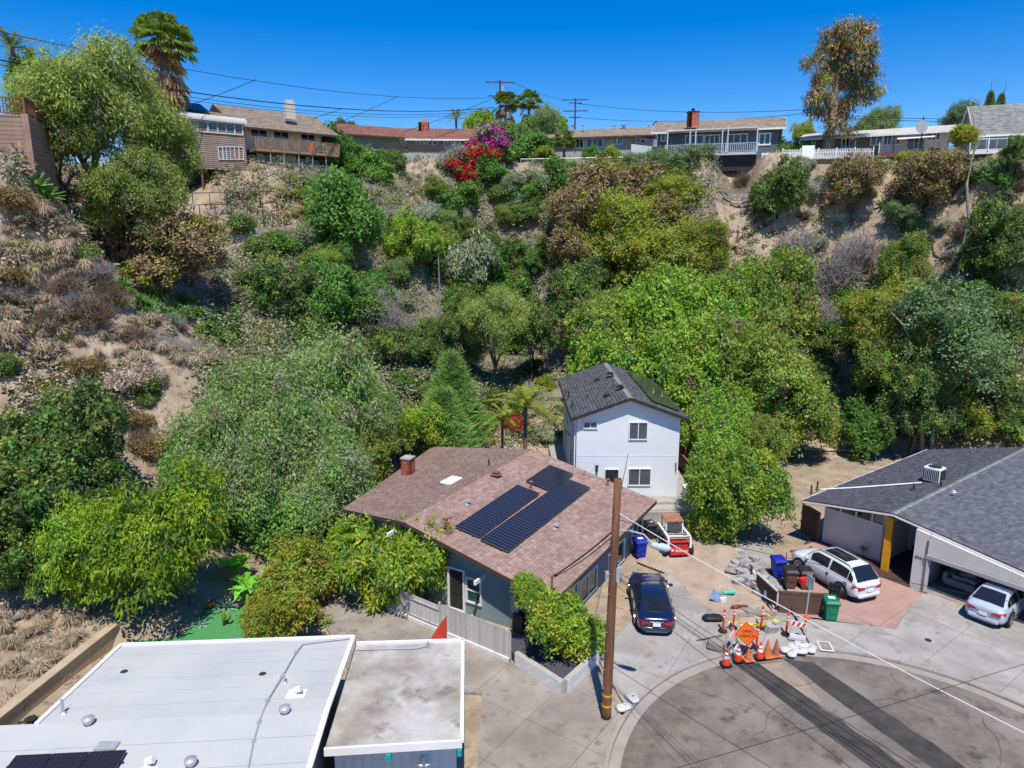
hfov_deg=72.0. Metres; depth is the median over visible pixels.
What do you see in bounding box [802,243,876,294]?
shrub
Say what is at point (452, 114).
power cable
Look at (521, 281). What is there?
shrub
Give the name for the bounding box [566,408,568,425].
window
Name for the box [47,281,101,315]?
shrub
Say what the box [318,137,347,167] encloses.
tree
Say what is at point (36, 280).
straw clump
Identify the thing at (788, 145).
tree
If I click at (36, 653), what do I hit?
straw clump
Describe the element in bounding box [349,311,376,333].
shrub
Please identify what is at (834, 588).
wheeled bin
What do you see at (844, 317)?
shrub
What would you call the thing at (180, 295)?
rosette plant
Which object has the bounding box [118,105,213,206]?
tree
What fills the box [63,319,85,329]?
straw clump
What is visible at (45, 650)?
straw clump
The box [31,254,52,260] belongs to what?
straw clump
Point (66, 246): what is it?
straw clump
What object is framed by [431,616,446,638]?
shade sail
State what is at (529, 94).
fan palm
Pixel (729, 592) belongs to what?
green pipe
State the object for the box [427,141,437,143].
window
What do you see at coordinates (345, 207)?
tree
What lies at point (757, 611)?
concrete lump
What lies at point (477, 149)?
shrub
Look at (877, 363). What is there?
tree
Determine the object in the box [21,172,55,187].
rosette plant
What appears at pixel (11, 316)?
straw clump
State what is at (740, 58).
sky
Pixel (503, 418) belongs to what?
feather palm
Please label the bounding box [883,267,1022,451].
tree
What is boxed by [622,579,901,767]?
power cable
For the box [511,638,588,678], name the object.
planter bed
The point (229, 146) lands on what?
window
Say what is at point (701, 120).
power cable
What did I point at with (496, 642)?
board fence
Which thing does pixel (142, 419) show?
shrub
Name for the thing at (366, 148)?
shrub
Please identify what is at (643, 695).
kerb
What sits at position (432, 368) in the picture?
agave
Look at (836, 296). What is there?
shrub
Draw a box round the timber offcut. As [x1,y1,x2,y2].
[731,604,747,608]
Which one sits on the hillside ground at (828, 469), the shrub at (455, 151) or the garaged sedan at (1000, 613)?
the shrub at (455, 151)
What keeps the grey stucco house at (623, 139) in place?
on the hillside ground at (828, 469)
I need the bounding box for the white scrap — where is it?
[719,596,726,603]
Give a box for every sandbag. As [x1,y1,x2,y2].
[615,701,631,711]
[624,692,638,703]
[779,645,790,652]
[787,643,798,647]
[787,647,797,657]
[793,640,808,648]
[794,648,807,654]
[808,643,816,653]
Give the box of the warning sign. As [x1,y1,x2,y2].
[735,622,759,657]
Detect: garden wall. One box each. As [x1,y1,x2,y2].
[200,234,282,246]
[206,209,244,214]
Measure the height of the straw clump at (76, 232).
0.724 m
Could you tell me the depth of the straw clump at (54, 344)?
40.43 m
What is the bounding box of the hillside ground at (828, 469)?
[0,151,1023,767]
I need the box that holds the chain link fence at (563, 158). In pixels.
[520,157,626,166]
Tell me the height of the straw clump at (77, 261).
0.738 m
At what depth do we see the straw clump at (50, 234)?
42.77 m
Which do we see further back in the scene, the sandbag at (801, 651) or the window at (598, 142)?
the window at (598, 142)
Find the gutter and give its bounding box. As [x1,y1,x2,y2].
[608,651,1023,767]
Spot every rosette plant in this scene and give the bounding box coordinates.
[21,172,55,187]
[34,185,65,199]
[93,276,111,285]
[114,282,130,289]
[115,276,129,283]
[117,281,134,288]
[131,293,146,303]
[137,305,155,316]
[138,298,154,305]
[144,292,156,300]
[147,305,159,312]
[151,290,162,296]
[159,306,171,313]
[160,307,178,316]
[167,300,181,306]
[176,292,185,298]
[177,295,190,301]
[178,304,193,312]
[180,309,196,317]
[187,295,201,303]
[190,308,203,314]
[191,305,207,313]
[193,324,209,331]
[199,309,212,315]
[200,318,216,327]
[206,314,221,321]
[206,327,215,335]
[207,303,222,311]
[215,333,229,341]
[225,337,239,342]
[226,341,236,347]
[227,313,241,320]
[229,307,239,312]
[231,330,242,338]
[873,196,890,205]
[893,194,906,202]
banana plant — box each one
[214,553,253,584]
[225,575,261,596]
[231,572,250,600]
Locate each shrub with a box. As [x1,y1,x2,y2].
[0,181,39,215]
[0,259,33,288]
[0,281,28,301]
[0,350,23,380]
[0,565,31,595]
[25,300,74,332]
[42,266,89,293]
[44,281,75,297]
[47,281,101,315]
[47,281,120,325]
[58,185,83,204]
[58,352,112,376]
[59,186,82,202]
[68,253,127,280]
[73,242,103,260]
[88,269,135,305]
[96,200,235,295]
[98,355,171,394]
[102,406,137,430]
[116,319,156,345]
[121,424,159,451]
[123,373,163,397]
[124,407,158,430]
[126,426,172,464]
[133,388,161,405]
[135,273,163,295]
[142,360,170,380]
[151,289,176,303]
[160,311,187,329]
[225,212,261,235]
[230,267,252,287]
[240,234,277,258]
[240,287,290,304]
[247,299,280,317]
[260,226,306,253]
[264,299,293,317]
[266,290,297,314]
[275,228,305,243]
[285,220,322,254]
[285,311,335,342]
[287,174,298,183]
[291,190,300,198]
[293,330,325,347]
[297,174,309,183]
[333,321,362,341]
[337,235,362,257]
[340,150,377,177]
[344,173,370,199]
[349,239,371,267]
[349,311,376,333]
[352,254,373,268]
[352,301,387,326]
[353,149,388,170]
[357,141,372,153]
[359,160,396,182]
[362,323,402,365]
[364,296,419,334]
[370,283,393,307]
[374,148,397,168]
[376,323,414,368]
[377,219,391,240]
[379,207,404,220]
[380,285,403,303]
[384,148,408,159]
[386,151,406,171]
[387,319,415,346]
[388,368,416,386]
[393,288,414,307]
[393,400,450,457]
[398,363,431,379]
[402,383,420,396]
[405,364,424,376]
[410,200,443,223]
[417,384,430,400]
[420,375,433,386]
[423,170,455,188]
[433,153,456,171]
[435,189,470,214]
[439,142,470,161]
[440,282,471,311]
[442,156,491,184]
[443,277,462,289]
[445,239,466,254]
[451,178,484,205]
[457,214,477,228]
[458,202,475,217]
[458,225,498,243]
[460,135,502,166]
[463,120,515,164]
[463,275,493,294]
[468,152,513,183]
[475,335,492,346]
[479,385,506,408]
[480,413,494,431]
[484,412,500,426]
[485,184,510,200]
[485,234,499,246]
[485,274,520,293]
[496,143,520,164]
[497,170,527,194]
[499,268,533,282]
[501,409,529,431]
[508,398,522,413]
[509,177,551,200]
[509,570,548,640]
[510,274,533,297]
[511,191,532,202]
[517,357,545,373]
[523,294,544,307]
[524,584,605,665]
[525,165,553,193]
[527,423,557,441]
[534,144,554,159]
[534,373,555,391]
[535,209,549,223]
[536,233,561,250]
[539,367,557,379]
[541,235,568,254]
[542,152,577,191]
[543,217,558,233]
[580,144,596,161]
[583,148,609,164]
[587,152,626,183]
[601,284,622,294]
[604,144,623,159]
[620,151,653,169]
[632,142,685,173]
[663,142,720,175]
[728,169,751,186]
[749,185,757,199]
[768,224,839,254]
[770,243,796,254]
[778,200,796,211]
[783,275,810,289]
[783,316,816,339]
[792,154,816,172]
[794,208,817,220]
[800,332,838,358]
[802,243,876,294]
[806,189,817,199]
[807,177,830,197]
[807,291,845,331]
[808,232,829,249]
[811,369,830,383]
[812,354,841,375]
[813,174,828,181]
[815,317,842,337]
[828,282,871,304]
[828,309,851,329]
[830,224,882,268]
[832,328,854,346]
[843,379,884,407]
[858,188,878,198]
[868,278,916,299]
[884,195,904,207]
[894,148,926,165]
[920,235,935,249]
[928,218,951,232]
[932,264,974,288]
[936,170,957,183]
[940,370,965,393]
[940,379,980,408]
[942,248,957,258]
[943,258,974,272]
[945,216,975,238]
[953,276,1004,303]
[960,158,993,182]
[960,418,1001,441]
[961,401,999,430]
[962,154,993,176]
[970,265,1002,281]
[971,372,1023,408]
[976,256,1005,270]
[981,352,1019,375]
[991,188,1012,198]
[991,411,1023,441]
[992,164,1007,172]
[994,288,1023,305]
[994,397,1023,433]
[996,259,1023,282]
[1009,176,1023,192]
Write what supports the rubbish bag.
on the pavement
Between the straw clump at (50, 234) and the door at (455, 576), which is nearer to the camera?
the door at (455, 576)
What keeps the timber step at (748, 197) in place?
on the hillside ground at (828, 469)
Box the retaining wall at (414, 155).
[403,153,446,161]
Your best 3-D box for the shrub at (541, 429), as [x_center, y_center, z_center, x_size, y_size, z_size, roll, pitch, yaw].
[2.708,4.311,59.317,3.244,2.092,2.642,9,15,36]
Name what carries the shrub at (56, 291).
on the hillside ground at (828, 469)
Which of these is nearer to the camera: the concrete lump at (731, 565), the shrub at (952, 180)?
the concrete lump at (731, 565)
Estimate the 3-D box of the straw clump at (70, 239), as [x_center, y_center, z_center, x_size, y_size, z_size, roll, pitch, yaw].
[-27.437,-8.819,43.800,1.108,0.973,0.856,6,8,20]
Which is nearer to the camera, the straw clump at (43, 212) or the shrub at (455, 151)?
the straw clump at (43, 212)
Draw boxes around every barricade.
[726,627,738,654]
[789,614,809,641]
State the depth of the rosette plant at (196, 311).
51.63 m
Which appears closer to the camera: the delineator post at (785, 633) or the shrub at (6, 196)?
the delineator post at (785, 633)
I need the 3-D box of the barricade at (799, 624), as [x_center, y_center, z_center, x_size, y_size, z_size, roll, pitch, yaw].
[12.864,10.891,31.519,0.752,1.343,0.474,5,13,21]
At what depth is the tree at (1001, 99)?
105.16 m
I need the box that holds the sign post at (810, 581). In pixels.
[803,574,814,631]
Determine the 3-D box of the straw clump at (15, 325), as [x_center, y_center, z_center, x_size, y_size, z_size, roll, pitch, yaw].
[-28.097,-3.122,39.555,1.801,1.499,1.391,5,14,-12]
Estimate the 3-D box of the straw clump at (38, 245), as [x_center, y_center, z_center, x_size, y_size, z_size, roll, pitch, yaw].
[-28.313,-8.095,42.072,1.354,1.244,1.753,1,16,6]
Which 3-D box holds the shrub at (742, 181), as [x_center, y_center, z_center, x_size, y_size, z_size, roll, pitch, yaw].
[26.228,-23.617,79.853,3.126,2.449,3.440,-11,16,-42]
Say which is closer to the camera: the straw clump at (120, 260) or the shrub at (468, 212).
the straw clump at (120, 260)
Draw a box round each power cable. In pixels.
[0,59,494,111]
[1,32,472,98]
[3,65,493,114]
[162,96,485,116]
[183,79,255,107]
[336,96,397,123]
[404,99,490,131]
[521,512,611,570]
[554,532,610,575]
[554,538,610,576]
[579,113,806,121]
[583,104,806,112]
[619,513,1023,732]
[620,520,1022,603]
[620,579,886,767]
[620,588,850,767]
[621,581,879,767]
[622,574,916,767]
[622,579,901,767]
[677,664,1023,767]
[820,116,957,121]
[853,116,930,118]
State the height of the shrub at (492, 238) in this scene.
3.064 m
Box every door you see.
[447,565,465,612]
[570,450,572,465]
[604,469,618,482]
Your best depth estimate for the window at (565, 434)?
54.59 m
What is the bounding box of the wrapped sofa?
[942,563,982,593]
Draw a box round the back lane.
[520,377,563,401]
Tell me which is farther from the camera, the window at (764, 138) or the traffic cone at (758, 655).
the window at (764, 138)
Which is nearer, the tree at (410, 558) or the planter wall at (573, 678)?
the planter wall at (573, 678)
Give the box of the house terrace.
[548,442,693,523]
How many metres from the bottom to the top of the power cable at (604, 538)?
4.115 m
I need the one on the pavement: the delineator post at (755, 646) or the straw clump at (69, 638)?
the delineator post at (755, 646)
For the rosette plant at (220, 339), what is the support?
on the hillside ground at (828, 469)
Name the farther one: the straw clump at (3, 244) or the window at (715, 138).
the window at (715, 138)
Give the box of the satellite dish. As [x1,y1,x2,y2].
[916,117,927,150]
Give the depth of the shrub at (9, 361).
37.60 m
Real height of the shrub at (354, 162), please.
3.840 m
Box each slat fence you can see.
[678,450,691,483]
[679,436,698,463]
[800,503,820,540]
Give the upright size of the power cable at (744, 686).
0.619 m
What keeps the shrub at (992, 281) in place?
on the hillside ground at (828, 469)
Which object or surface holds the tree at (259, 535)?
on the hillside ground at (828, 469)
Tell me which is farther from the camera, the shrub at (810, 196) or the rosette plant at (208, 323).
the shrub at (810, 196)
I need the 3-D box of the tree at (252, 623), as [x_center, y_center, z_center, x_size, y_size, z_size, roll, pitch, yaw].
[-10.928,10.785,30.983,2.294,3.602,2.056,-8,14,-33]
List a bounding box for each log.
[6,606,37,621]
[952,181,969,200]
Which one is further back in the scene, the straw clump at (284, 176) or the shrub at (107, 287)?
the straw clump at (284, 176)
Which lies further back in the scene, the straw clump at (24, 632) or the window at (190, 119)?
the window at (190, 119)
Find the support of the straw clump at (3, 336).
on the hillside ground at (828, 469)
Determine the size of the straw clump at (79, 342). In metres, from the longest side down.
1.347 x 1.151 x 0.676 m
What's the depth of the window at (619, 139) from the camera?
92.19 m
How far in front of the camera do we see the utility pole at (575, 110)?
116.90 m
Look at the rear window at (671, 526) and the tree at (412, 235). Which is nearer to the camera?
the rear window at (671, 526)
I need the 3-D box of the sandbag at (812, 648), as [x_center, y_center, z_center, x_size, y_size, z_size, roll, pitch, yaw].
[13.153,11.609,30.945,0.431,0.201,0.684,8,17,20]
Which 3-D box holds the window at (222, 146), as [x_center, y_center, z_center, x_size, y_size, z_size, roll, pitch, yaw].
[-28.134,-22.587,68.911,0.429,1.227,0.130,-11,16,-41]
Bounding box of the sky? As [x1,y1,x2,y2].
[0,0,1023,165]
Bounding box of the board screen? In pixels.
[755,572,824,614]
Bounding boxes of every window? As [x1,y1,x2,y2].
[189,119,198,131]
[197,120,208,132]
[207,121,217,133]
[217,122,226,133]
[218,146,223,159]
[222,146,226,159]
[225,122,234,134]
[226,146,230,159]
[229,146,235,159]
[234,123,242,135]
[234,146,239,159]
[238,146,243,159]
[246,150,257,159]
[250,129,267,137]
[262,154,277,165]
[273,131,288,138]
[295,156,306,164]
[300,134,314,141]
[309,157,321,164]
[416,140,423,143]
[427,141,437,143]
[444,141,451,149]
[465,576,481,606]
[564,430,566,452]
[565,581,578,596]
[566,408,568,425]
[572,424,573,442]
[575,139,583,147]
[579,564,597,601]
[583,421,597,428]
[586,138,603,147]
[608,537,624,570]
[611,137,616,144]
[617,137,622,144]
[627,468,650,485]
[628,422,647,439]
[631,517,643,543]
[661,134,665,141]
[667,522,681,530]
[685,135,703,144]
[704,134,719,143]
[726,133,747,144]
[758,132,770,145]
[841,138,849,148]
[848,138,855,148]
[870,136,882,145]
[883,135,892,145]
[891,135,900,144]
[906,135,914,149]
[913,134,924,148]
[931,133,940,140]
[989,136,1007,139]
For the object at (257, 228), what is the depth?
64.05 m
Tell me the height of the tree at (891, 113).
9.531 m
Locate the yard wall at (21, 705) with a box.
[0,623,119,724]
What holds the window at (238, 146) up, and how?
in the pink sided house at (223, 139)
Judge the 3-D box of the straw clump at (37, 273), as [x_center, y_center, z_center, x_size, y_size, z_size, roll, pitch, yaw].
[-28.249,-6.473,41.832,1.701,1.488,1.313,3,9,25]
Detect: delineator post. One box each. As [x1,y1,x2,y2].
[718,609,726,633]
[729,606,736,629]
[751,624,759,650]
[756,606,764,630]
[781,612,789,636]
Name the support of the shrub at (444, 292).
on the hillside ground at (828, 469)
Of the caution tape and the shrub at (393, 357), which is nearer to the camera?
the caution tape
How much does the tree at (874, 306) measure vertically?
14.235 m
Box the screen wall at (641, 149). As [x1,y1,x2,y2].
[631,144,656,155]
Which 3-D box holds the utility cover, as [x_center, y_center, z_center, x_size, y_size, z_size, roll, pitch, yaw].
[13.908,11.627,31.244,0.550,0.031,0.750,2,12,8]
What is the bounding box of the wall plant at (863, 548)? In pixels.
[856,545,870,557]
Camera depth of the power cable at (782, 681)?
19.08 m
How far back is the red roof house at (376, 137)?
91.78 m
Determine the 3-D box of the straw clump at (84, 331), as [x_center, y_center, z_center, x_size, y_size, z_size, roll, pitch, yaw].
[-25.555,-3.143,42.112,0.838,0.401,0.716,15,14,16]
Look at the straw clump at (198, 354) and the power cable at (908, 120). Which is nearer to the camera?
the straw clump at (198, 354)
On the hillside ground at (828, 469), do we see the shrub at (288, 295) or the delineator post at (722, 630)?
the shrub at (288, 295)
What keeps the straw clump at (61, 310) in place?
on the hillside ground at (828, 469)
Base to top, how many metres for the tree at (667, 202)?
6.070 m
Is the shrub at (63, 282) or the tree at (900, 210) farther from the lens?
the tree at (900, 210)
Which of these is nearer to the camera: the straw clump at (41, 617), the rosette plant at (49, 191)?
the straw clump at (41, 617)
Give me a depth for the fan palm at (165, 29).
64.53 m
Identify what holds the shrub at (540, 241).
on the hillside ground at (828, 469)
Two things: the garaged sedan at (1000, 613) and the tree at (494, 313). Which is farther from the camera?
the tree at (494, 313)
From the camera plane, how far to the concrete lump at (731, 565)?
37.77 m
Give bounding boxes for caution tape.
[724,608,785,653]
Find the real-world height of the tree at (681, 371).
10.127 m
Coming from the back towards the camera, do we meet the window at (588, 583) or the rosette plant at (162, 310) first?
the rosette plant at (162, 310)
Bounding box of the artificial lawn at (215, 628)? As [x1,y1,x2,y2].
[133,607,257,641]
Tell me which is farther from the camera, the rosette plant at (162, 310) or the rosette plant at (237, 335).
the rosette plant at (237, 335)
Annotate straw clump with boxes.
[0,202,11,213]
[0,225,9,234]
[0,238,11,246]
[0,302,25,318]
[0,312,22,319]
[0,314,24,337]
[0,329,20,351]
[0,610,16,622]
[0,617,15,634]
[0,634,29,652]
[0,636,10,647]
[0,653,32,678]
[0,662,13,677]
[0,671,12,678]
[1,247,17,258]
[6,332,29,351]
[8,250,21,265]
[10,212,32,222]
[11,227,23,237]
[11,310,27,323]
[12,643,27,650]
[15,623,38,641]
[15,655,56,678]
[16,285,30,293]
[16,291,45,305]
[17,280,38,290]
[17,293,34,308]
[17,605,35,620]
[19,264,34,276]
[21,208,37,220]
[21,302,30,311]
[23,246,50,255]
[23,618,52,636]
[24,203,58,218]
[24,323,38,333]
[25,241,48,257]
[25,638,53,655]
[27,262,48,287]
[27,649,42,658]
[29,302,47,315]
[30,277,41,285]
[30,642,58,656]
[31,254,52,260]
[31,610,53,622]
[31,611,52,625]
[33,341,53,357]
[34,258,56,270]
[34,316,59,336]
[35,199,56,210]
[36,326,47,334]
[38,291,61,303]
[39,204,59,216]
[42,338,72,354]
[43,605,52,614]
[43,648,65,663]
[44,296,66,308]
[45,323,76,339]
[46,231,62,239]
[46,235,75,251]
[46,244,61,257]
[46,250,72,262]
[47,212,71,228]
[47,254,62,270]
[53,306,76,323]
[53,627,89,646]
[55,223,71,237]
[55,239,76,262]
[55,609,83,628]
[56,269,65,277]
[57,641,70,649]
[58,356,67,365]
[59,266,75,274]
[60,260,69,266]
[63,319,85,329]
[67,227,78,236]
[67,235,75,248]
[69,326,77,335]
[71,258,80,268]
[71,336,87,346]
[72,219,94,238]
[72,224,80,235]
[74,234,84,246]
[74,256,98,279]
[81,329,88,334]
[84,319,101,332]
[93,346,105,357]
[95,328,108,340]
[99,324,120,331]
[104,325,130,336]
[105,332,118,339]
[106,244,123,260]
[109,348,127,358]
[117,256,125,265]
[120,294,135,308]
[120,346,126,353]
[125,339,147,350]
[126,316,138,325]
[127,349,141,361]
[130,347,158,365]
[134,308,165,326]
[139,335,157,351]
[152,340,170,353]
[153,329,170,338]
[154,341,170,354]
[163,350,189,364]
[166,346,184,354]
[169,343,188,353]
[180,351,190,357]
[181,324,189,332]
[181,354,204,369]
[193,352,215,363]
[194,272,209,279]
[201,351,216,365]
[215,298,232,305]
[218,249,228,260]
[280,172,286,181]
[281,187,294,195]
[290,209,300,218]
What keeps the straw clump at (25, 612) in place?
on the hillside ground at (828, 469)
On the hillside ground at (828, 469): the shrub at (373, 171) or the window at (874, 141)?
the shrub at (373, 171)
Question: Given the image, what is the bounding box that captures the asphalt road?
[621,656,1023,767]
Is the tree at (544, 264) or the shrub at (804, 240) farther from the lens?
the tree at (544, 264)
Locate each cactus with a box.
[221,608,230,625]
[245,594,248,609]
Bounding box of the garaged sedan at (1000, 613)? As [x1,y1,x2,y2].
[965,577,1023,627]
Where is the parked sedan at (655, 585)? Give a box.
[628,571,675,632]
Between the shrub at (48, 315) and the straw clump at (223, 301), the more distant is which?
the straw clump at (223, 301)
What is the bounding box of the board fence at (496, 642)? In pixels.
[329,565,510,661]
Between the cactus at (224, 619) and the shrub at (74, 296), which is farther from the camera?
the shrub at (74, 296)
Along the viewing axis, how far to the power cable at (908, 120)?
86.74 m
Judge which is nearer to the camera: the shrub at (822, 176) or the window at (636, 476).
the window at (636, 476)
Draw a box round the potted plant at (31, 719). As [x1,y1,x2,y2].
[21,714,39,723]
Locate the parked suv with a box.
[790,546,880,599]
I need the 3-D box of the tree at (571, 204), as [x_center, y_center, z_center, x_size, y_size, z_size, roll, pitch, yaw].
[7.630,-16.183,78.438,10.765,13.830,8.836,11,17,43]
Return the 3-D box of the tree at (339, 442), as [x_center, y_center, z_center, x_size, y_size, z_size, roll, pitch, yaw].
[-12.954,4.025,43.406,10.251,8.086,9.739,-1,12,-3]
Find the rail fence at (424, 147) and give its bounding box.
[386,143,463,153]
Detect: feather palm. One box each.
[0,25,51,80]
[437,108,464,128]
[467,401,531,447]
[479,385,570,448]
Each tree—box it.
[0,20,190,254]
[0,370,133,517]
[0,426,110,538]
[0,504,80,602]
[2,44,53,93]
[4,79,116,213]
[15,483,128,611]
[57,451,239,625]
[67,136,195,291]
[68,421,137,504]
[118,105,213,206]
[148,501,217,605]
[150,429,281,540]
[153,381,274,480]
[200,346,334,489]
[222,477,299,556]
[234,587,284,637]
[238,384,382,527]
[242,556,324,637]
[247,245,329,323]
[257,531,342,600]
[263,447,367,544]
[274,315,403,432]
[288,243,347,266]
[292,164,388,253]
[298,255,358,324]
[314,376,406,446]
[316,521,364,589]
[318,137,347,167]
[319,233,354,267]
[321,120,363,166]
[322,509,413,614]
[332,271,391,328]
[334,116,356,124]
[349,270,378,296]
[350,423,401,489]
[365,266,397,300]
[368,512,454,610]
[380,253,414,280]
[381,203,446,274]
[398,330,436,365]
[399,317,417,336]
[400,382,490,457]
[413,314,438,327]
[415,314,461,365]
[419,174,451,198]
[420,343,496,447]
[424,253,448,275]
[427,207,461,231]
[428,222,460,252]
[441,291,482,363]
[442,282,484,300]
[444,229,501,289]
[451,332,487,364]
[454,283,532,389]
[462,106,498,128]
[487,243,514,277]
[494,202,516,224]
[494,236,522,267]
[496,115,540,141]
[496,334,527,353]
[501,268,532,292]
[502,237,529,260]
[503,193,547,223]
[508,294,562,381]
[511,129,557,162]
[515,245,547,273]
[517,100,564,133]
[520,251,548,269]
[539,174,619,265]
[542,219,617,293]
[546,252,609,362]
[556,115,569,129]
[561,278,644,363]
[562,315,655,382]
[564,149,666,232]
[573,179,666,289]
[602,207,712,287]
[602,261,729,351]
[629,310,738,425]
[633,190,689,228]
[642,164,708,207]
[654,350,758,444]
[672,212,735,273]
[679,270,768,379]
[679,386,754,455]
[680,427,801,547]
[701,301,809,411]
[704,242,827,342]
[731,328,840,457]
[733,410,795,463]
[744,151,812,222]
[769,134,809,153]
[772,371,843,459]
[788,118,819,143]
[797,14,893,158]
[822,147,893,227]
[829,267,929,411]
[838,393,898,459]
[850,323,933,402]
[853,118,879,130]
[858,103,903,130]
[872,361,968,456]
[875,228,936,283]
[881,199,932,235]
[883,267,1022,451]
[887,143,971,227]
[935,95,983,149]
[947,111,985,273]
[953,194,1023,278]
[965,154,1023,190]
[974,287,1023,352]
[983,78,995,105]
[995,81,1007,104]
[996,133,1023,199]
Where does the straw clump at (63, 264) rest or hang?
on the hillside ground at (828, 469)
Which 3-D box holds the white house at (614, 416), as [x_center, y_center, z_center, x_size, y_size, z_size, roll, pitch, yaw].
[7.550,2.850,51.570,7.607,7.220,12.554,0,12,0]
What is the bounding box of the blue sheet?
[710,589,722,602]
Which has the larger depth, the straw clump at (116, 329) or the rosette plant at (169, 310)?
the rosette plant at (169, 310)
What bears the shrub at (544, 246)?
on the hillside ground at (828, 469)
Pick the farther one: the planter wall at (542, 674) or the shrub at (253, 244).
the shrub at (253, 244)
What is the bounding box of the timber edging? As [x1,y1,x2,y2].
[132,328,226,360]
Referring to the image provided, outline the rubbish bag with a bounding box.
[702,614,722,621]
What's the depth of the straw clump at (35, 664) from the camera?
28.27 m
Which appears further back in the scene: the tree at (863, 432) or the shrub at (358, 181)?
the shrub at (358, 181)
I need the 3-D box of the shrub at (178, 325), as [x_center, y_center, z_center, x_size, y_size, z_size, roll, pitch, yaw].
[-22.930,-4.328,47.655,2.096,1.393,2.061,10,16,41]
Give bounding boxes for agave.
[192,617,210,627]
[212,594,242,612]
[311,610,331,626]
[316,616,337,632]
[418,362,438,377]
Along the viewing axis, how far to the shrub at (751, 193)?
75.16 m
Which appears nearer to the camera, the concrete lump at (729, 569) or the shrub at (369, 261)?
the concrete lump at (729, 569)
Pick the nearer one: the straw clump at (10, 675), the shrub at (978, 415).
the straw clump at (10, 675)
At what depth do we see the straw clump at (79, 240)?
44.42 m
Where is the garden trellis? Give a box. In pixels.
[192,191,279,226]
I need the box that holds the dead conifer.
[433,254,443,321]
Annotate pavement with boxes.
[324,535,1023,767]
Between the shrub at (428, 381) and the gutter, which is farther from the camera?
the shrub at (428, 381)
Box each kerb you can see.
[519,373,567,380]
[603,646,1023,767]
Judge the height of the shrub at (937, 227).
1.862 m
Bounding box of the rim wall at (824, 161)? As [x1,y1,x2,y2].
[814,159,857,167]
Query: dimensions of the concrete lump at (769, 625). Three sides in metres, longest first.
0.603 x 0.516 x 0.399 m
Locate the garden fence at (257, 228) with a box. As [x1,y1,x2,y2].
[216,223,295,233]
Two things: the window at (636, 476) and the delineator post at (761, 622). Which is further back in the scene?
the window at (636, 476)
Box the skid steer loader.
[655,513,693,555]
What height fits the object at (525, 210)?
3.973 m
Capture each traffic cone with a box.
[719,648,732,666]
[731,644,744,662]
[742,649,754,662]
[753,642,765,659]
[763,639,773,658]
[771,639,782,657]
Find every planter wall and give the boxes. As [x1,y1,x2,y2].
[515,651,563,694]
[564,650,599,693]
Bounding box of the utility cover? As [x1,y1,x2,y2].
[817,641,834,651]
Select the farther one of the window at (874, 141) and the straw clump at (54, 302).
the window at (874, 141)
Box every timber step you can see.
[722,196,752,198]
[724,191,749,192]
[729,203,747,205]
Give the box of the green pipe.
[722,590,735,594]
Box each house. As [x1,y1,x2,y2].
[0,97,60,205]
[0,635,355,767]
[149,102,246,193]
[209,100,339,174]
[322,119,479,152]
[342,446,656,639]
[546,121,656,163]
[558,362,688,496]
[651,108,786,171]
[798,125,955,161]
[802,439,1023,627]
[954,103,1023,156]
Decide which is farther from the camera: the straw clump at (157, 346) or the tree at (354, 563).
the straw clump at (157, 346)
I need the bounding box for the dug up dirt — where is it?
[637,522,777,625]
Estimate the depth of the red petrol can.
34.52 m
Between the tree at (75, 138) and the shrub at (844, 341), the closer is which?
the tree at (75, 138)
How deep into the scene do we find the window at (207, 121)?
67.81 m
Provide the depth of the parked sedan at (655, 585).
32.63 m
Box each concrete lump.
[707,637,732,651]
[725,565,735,572]
[729,563,737,568]
[730,559,739,566]
[732,577,744,583]
[734,547,742,554]
[735,556,744,560]
[737,613,753,617]
[739,560,746,567]
[741,606,778,616]
[748,555,759,560]
[749,562,757,570]
[751,580,756,587]
[758,566,762,572]
[764,620,778,633]
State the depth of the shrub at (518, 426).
59.26 m
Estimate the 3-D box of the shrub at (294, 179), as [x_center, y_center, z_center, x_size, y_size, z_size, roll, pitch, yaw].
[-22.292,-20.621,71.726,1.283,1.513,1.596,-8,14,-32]
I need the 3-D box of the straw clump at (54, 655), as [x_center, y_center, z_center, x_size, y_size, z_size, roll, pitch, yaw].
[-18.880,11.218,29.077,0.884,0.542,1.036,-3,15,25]
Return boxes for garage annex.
[324,638,463,767]
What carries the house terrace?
on the hillside ground at (828, 469)
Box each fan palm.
[126,7,199,188]
[492,90,519,126]
[516,88,543,118]
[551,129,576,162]
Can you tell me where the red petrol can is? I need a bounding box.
[798,577,806,584]
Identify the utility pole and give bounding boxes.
[485,80,514,124]
[562,98,588,129]
[601,477,670,719]
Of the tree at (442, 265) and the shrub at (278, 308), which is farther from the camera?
the tree at (442, 265)
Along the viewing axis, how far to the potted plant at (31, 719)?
25.32 m
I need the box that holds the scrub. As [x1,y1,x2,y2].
[0,127,1023,462]
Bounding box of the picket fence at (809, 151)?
[782,145,873,158]
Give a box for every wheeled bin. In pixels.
[632,536,648,557]
[642,519,656,538]
[769,554,787,577]
[781,564,799,587]
[797,565,814,588]
[821,594,841,620]
[828,581,841,599]

